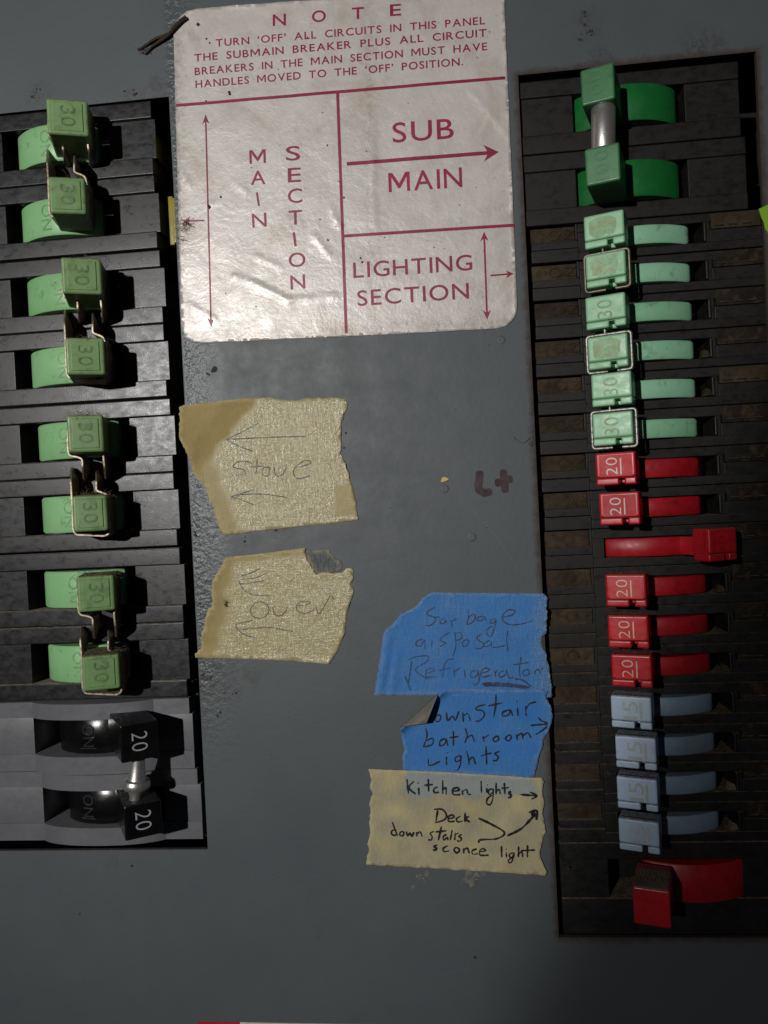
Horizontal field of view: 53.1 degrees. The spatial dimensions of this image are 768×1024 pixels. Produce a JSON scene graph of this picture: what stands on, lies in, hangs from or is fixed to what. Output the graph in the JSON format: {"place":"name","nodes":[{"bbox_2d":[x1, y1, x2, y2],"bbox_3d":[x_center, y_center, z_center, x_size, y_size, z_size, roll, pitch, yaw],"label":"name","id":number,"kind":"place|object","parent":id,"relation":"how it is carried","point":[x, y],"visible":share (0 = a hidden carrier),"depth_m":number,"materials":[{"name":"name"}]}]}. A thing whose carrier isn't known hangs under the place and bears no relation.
{"place":"outdoors","nodes":[
{"label":"outdoors","id":0,"kind":"place"},
{"bbox_2d":[0,0,767,1023],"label":"panel","id":1,"kind":"object","parent":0,"point":[224,926],"visible":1,"depth_m":0.26,"materials":[{"name":"grey paint"}]},
{"bbox_2d":[0,99,176,262],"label":"two pole breaker","id":2,"kind":"object","parent":1,"relation":"attached to","point":[79,178],"visible":1,"depth_m":0.26,"materials":[{"name":"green plastic"}]},
{"bbox_2d":[0,250,184,408],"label":"two pole breaker","id":3,"kind":"object","parent":1,"relation":"attached to","point":[84,329],"visible":1,"depth_m":0.26,"materials":[{"name":"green plastic"}]},
{"bbox_2d":[0,398,191,553],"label":"two pole breaker","id":4,"kind":"object","parent":1,"relation":"attached to","point":[104,475],"visible":1,"depth_m":0.27,"materials":[{"name":"green plastic"}]},
{"bbox_2d":[0,545,198,700],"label":"two pole breaker","id":5,"kind":"object","parent":1,"relation":"attached to","point":[100,623],"visible":1,"depth_m":0.27,"materials":[{"name":"green plastic"}]},
{"bbox_2d":[0,688,206,845],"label":"two pole breaker","id":6,"kind":"object","parent":1,"relation":"attached to","point":[104,772],"visible":1,"depth_m":0.26,"materials":[{"name":"grey plastic"}]},
{"bbox_2d":[137,15,187,54],"bbox_3d":[-0.075,-0.161,0.261,0.018,0.012,0.004,-3,1,5],"label":"dry stalk","id":7,"kind":"object","parent":1,"relation":"attached to","point":[162,37],"visible":1,"depth_m":0.26,"materials":[{"name":"brown plant"}]},
{"bbox_2d":[168,196,176,249],"bbox_3d":[-0.072,-0.100,0.268,0.002,0.017,0.009,-3,1,5],"label":"yellow strip","id":8,"kind":"object","parent":1,"relation":"attached to","point":[172,224],"visible":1,"depth_m":0.26,"materials":[{"name":"plastic"}]},
{"bbox_2d":[175,218,194,231],"bbox_3d":[-0.068,-0.097,0.261,0.007,0.006,0.005,-3,1,5],"label":"lint tuft","id":9,"kind":"object","parent":1,"relation":"attached to","point":[183,223],"visible":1,"depth_m":0.26,"materials":[{"name":"grey fabric"}]},
{"bbox_2d":[197,1022,319,1023],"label":"warning label","id":10,"kind":"object","parent":1,"relation":"attached to","point":[248,1023],"visible":1,"depth_m":0.26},
{"bbox_2d":[179,397,357,534],"bbox_3d":[-0.039,-0.016,0.259,0.060,0.046,0.002,-3,1,5],"label":"tape label","id":11,"kind":"object","parent":1,"relation":"attached to","point":[262,464],"visible":1,"depth_m":0.26,"materials":[{"name":"beige paper"}]},
{"bbox_2d":[195,548,353,663],"bbox_3d":[-0.037,0.032,0.260,0.056,0.039,0.001,-3,1,5],"label":"tape label","id":12,"kind":"object","parent":1,"relation":"attached to","point":[288,605],"visible":1,"depth_m":0.26,"materials":[{"name":"beige paper"}]},
{"bbox_2d":[31,11,594,990],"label":"dirt specks","id":13,"kind":"object","parent":1,"relation":"attached to","point":[295,397],"visible":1,"depth_m":0.26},
{"bbox_2d":[173,0,516,342],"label":"notice label","id":14,"kind":"object","parent":1,"relation":"attached to","point":[381,88],"visible":1,"depth_m":0.26,"materials":[{"name":"paper"}]},
{"bbox_2d":[440,484,448,492],"bbox_3d":[0.020,-0.008,0.255,0.003,0.003,0.001,-3,1,5],"label":"paint blister","id":15,"kind":"object","parent":1,"relation":"attached to","point":[444,488],"visible":1,"depth_m":0.26,"materials":[{"name":"grey paint"}]},
{"bbox_2d":[412,870,485,889],"bbox_3d":[0.021,0.122,0.256,0.025,0.007,0.001,-3,1,5],"label":"glue residue","id":16,"kind":"object","parent":1,"relation":"attached to","point":[468,879],"visible":1,"depth_m":0.26},
{"bbox_2d":[366,769,546,875],"bbox_3d":[0.023,0.103,0.255,0.060,0.036,0.001,-3,1,5],"label":"tape label","id":17,"kind":"object","parent":1,"relation":"attached to","point":[455,821],"visible":1,"depth_m":0.26,"materials":[{"name":"beige paper"}]},
{"bbox_2d":[374,592,551,697],"bbox_3d":[0.025,0.044,0.254,0.059,0.036,0.001,-3,1,5],"label":"tape label","id":18,"kind":"object","parent":1,"relation":"attached to","point":[435,643],"visible":1,"depth_m":0.25,"materials":[{"name":"blue paper"}]},
{"bbox_2d":[468,533,475,541],"bbox_3d":[0.029,0.008,0.254,0.003,0.003,0.001,-3,1,5],"label":"paint blister","id":19,"kind":"object","parent":1,"relation":"attached to","point":[471,537],"visible":1,"depth_m":0.25,"materials":[{"name":"grey paint"}]},
{"bbox_2d":[400,689,552,777],"bbox_3d":[0.030,0.073,0.252,0.050,0.030,0.006,-3,1,5],"label":"tape label","id":20,"kind":"object","parent":1,"relation":"attached to","point":[483,731],"visible":1,"depth_m":0.25,"materials":[{"name":"blue paper"}]},
{"bbox_2d":[474,471,491,496],"bbox_3d":[0.033,-0.009,0.253,0.006,0.009,0.001,-3,1,5],"label":"marker letter","id":21,"kind":"object","parent":1,"relation":"attached to","point":[480,490],"visible":1,"depth_m":0.25,"materials":[{"name":"red paint"}]},
{"bbox_2d":[497,336,505,343],"bbox_3d":[0.038,-0.056,0.252,0.003,0.003,0.001,-3,1,5],"label":"paint blister","id":22,"kind":"object","parent":1,"relation":"attached to","point":[501,339],"visible":1,"depth_m":0.25,"materials":[{"name":"grey paint"}]},
{"bbox_2d":[495,469,512,492],"bbox_3d":[0.039,-0.010,0.253,0.006,0.008,0.001,-3,1,5],"label":"marker cross","id":23,"kind":"object","parent":1,"relation":"attached to","point":[503,480],"visible":1,"depth_m":0.25,"materials":[{"name":"red paint"}]},
{"bbox_2d":[518,61,747,241],"bbox_3d":[0.080,-0.119,0.248,0.071,0.047,0.037,-3,1,5],"label":"breaker","id":24,"kind":"object","parent":1,"relation":"attached to","point":[644,144],"visible":1,"depth_m":0.25,"materials":[{"name":"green plastic"}]},
{"bbox_2d":[526,209,762,276],"bbox_3d":[0.085,-0.089,0.250,0.073,0.012,0.033,-3,1,5],"label":"lighting breaker","id":25,"kind":"object","parent":1,"relation":"attached to","point":[720,231],"visible":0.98,"depth_m":0.25,"materials":[{"name":"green plastic"}]},
{"bbox_2d":[528,247,763,313],"bbox_3d":[0.085,-0.077,0.250,0.073,0.014,0.033,-3,1,5],"label":"lighting breaker","id":26,"kind":"object","parent":1,"relation":"attached to","point":[612,271],"visible":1,"depth_m":0.25,"materials":[{"name":"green plastic"}]},
{"bbox_2d":[530,286,765,349],"bbox_3d":[0.086,-0.064,0.250,0.073,0.012,0.033,-3,1,5],"label":"lighting breaker","id":27,"kind":"object","parent":1,"relation":"attached to","point":[675,311],"visible":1,"depth_m":0.25,"materials":[{"name":"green plastic"}]},
{"bbox_2d":[531,325,767,384],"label":"lighting breaker","id":28,"kind":"object","parent":1,"relation":"attached to","point":[604,352],"visible":1,"depth_m":0.25,"materials":[{"name":"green plastic"}]},
{"bbox_2d":[533,364,767,420],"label":"lighting breaker","id":29,"kind":"object","parent":1,"relation":"attached to","point":[690,388],"visible":1,"depth_m":0.25,"materials":[{"name":"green plastic"}]},
{"bbox_2d":[534,403,767,457],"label":"lighting breaker","id":30,"kind":"object","parent":1,"relation":"attached to","point":[609,429],"visible":1,"depth_m":0.25,"materials":[{"name":"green plastic"}]},
{"bbox_2d":[536,444,767,492],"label":"lighting breaker","id":31,"kind":"object","parent":1,"relation":"attached to","point":[670,467],"visible":1,"depth_m":0.25,"materials":[{"name":"red plastic"}]},
{"bbox_2d":[538,482,767,530],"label":"lighting breaker","id":32,"kind":"object","parent":1,"relation":"attached to","point":[709,504],"visible":1,"depth_m":0.25,"materials":[{"name":"red plastic"}]},
{"bbox_2d":[540,521,767,569],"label":"lighting breaker","id":33,"kind":"object","parent":1,"relation":"attached to","point":[664,545],"visible":1,"depth_m":0.25,"materials":[{"name":"red plastic"}]},
{"bbox_2d":[541,561,767,608],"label":"lighting breaker","id":34,"kind":"object","parent":1,"relation":"attached to","point":[645,586],"visible":1,"depth_m":0.25,"materials":[{"name":"red plastic"}]},
{"bbox_2d":[545,601,767,647],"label":"lighting breaker","id":35,"kind":"object","parent":1,"relation":"attached to","point":[647,626],"visible":1,"depth_m":0.25,"materials":[{"name":"red plastic"}]},
{"bbox_2d":[545,641,767,687],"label":"lighting breaker","id":36,"kind":"object","parent":1,"relation":"attached to","point":[649,667],"visible":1,"depth_m":0.25,"materials":[{"name":"red plastic"}]},
{"bbox_2d":[548,681,767,729],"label":"lighting breaker","id":37,"kind":"object","parent":1,"relation":"attached to","point":[675,703],"visible":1,"depth_m":0.25,"materials":[{"name":"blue plastic"}]},
{"bbox_2d":[549,722,767,769],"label":"lighting breaker","id":38,"kind":"object","parent":1,"relation":"attached to","point":[636,746],"visible":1,"depth_m":0.25,"materials":[{"name":"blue plastic"}]},
{"bbox_2d":[550,750,767,811],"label":"lighting breaker","id":39,"kind":"object","parent":1,"relation":"attached to","point":[630,788],"visible":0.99,"depth_m":0.25,"materials":[{"name":"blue plastic"}]},
{"bbox_2d":[552,790,767,854],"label":"lighting breaker","id":40,"kind":"object","parent":1,"relation":"attached to","point":[633,829],"visible":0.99,"depth_m":0.25,"materials":[{"name":"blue plastic"}]},
{"bbox_2d":[554,826,767,934],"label":"single pole breaker","id":41,"kind":"object","parent":1,"relation":"attached to","point":[696,887],"visible":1,"depth_m":0.25,"materials":[{"name":"red plastic"}]},
{"bbox_2d":[758,205,767,232],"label":"tape scrap","id":42,"kind":"object","parent":1,"relation":"attached to","point":[763,211],"visible":1,"depth_m":0.24,"materials":[{"name":"green paper"}]},
{"bbox_2d":[0,54,767,934],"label":"enclosure back","id":43,"kind":"object","parent":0,"point":[746,86],"depth_m":0.28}
]}

